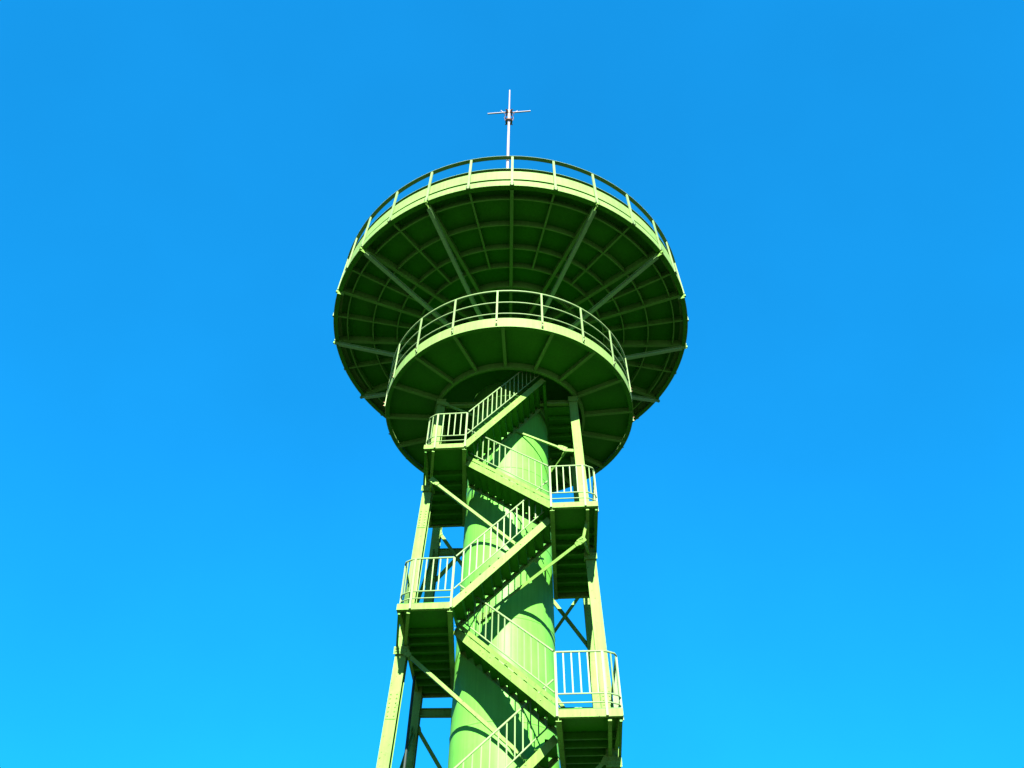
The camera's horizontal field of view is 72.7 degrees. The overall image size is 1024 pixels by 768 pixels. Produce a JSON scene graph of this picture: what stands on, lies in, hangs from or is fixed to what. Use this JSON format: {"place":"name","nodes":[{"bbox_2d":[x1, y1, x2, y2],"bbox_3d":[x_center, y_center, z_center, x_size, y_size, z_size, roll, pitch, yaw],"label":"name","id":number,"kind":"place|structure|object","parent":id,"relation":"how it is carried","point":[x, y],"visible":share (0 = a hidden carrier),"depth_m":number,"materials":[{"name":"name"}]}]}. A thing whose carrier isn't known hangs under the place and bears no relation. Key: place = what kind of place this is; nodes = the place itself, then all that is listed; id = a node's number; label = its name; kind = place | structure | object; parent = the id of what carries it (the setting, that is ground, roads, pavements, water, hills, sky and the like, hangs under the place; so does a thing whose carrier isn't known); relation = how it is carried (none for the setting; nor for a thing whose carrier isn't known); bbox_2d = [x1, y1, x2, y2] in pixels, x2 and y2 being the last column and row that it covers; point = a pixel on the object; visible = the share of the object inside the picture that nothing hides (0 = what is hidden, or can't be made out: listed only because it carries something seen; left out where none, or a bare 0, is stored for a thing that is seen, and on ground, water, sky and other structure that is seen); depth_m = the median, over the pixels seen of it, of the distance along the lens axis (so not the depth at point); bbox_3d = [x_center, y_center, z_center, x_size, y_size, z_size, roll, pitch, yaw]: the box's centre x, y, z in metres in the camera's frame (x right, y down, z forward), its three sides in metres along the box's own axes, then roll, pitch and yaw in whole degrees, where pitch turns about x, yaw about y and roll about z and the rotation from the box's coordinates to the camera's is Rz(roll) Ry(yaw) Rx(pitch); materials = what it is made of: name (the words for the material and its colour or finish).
{"place":"outdoors","nodes":[
{"label":"outdoors","id":0,"kind":"place"},
{"bbox_2d":[0,0,1023,767],"label":"sky","id":1,"kind":"structure","parent":0,"point":[810,547],"materials":[{"name":"blue"}]},
{"label":"ground","id":2,"kind":"structure","parent":0,"visible":0},
{"bbox_2d":[333,156,688,767],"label":"observation tower","id":3,"kind":"structure","parent":2,"relation":"on","point":[510,344],"depth_m":21.76,"materials":[{"name":"metal"}]},
{"bbox_2d":[488,90,530,167],"bbox_3d":[-0.122,-8.975,24.757,1.605,7.670,0.286,1,-46,0],"label":"antenna mast","id":4,"kind":"object","parent":3,"relation":"on","point":[508,112],"visible":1,"depth_m":25.39,"materials":[{"name":"metal"}]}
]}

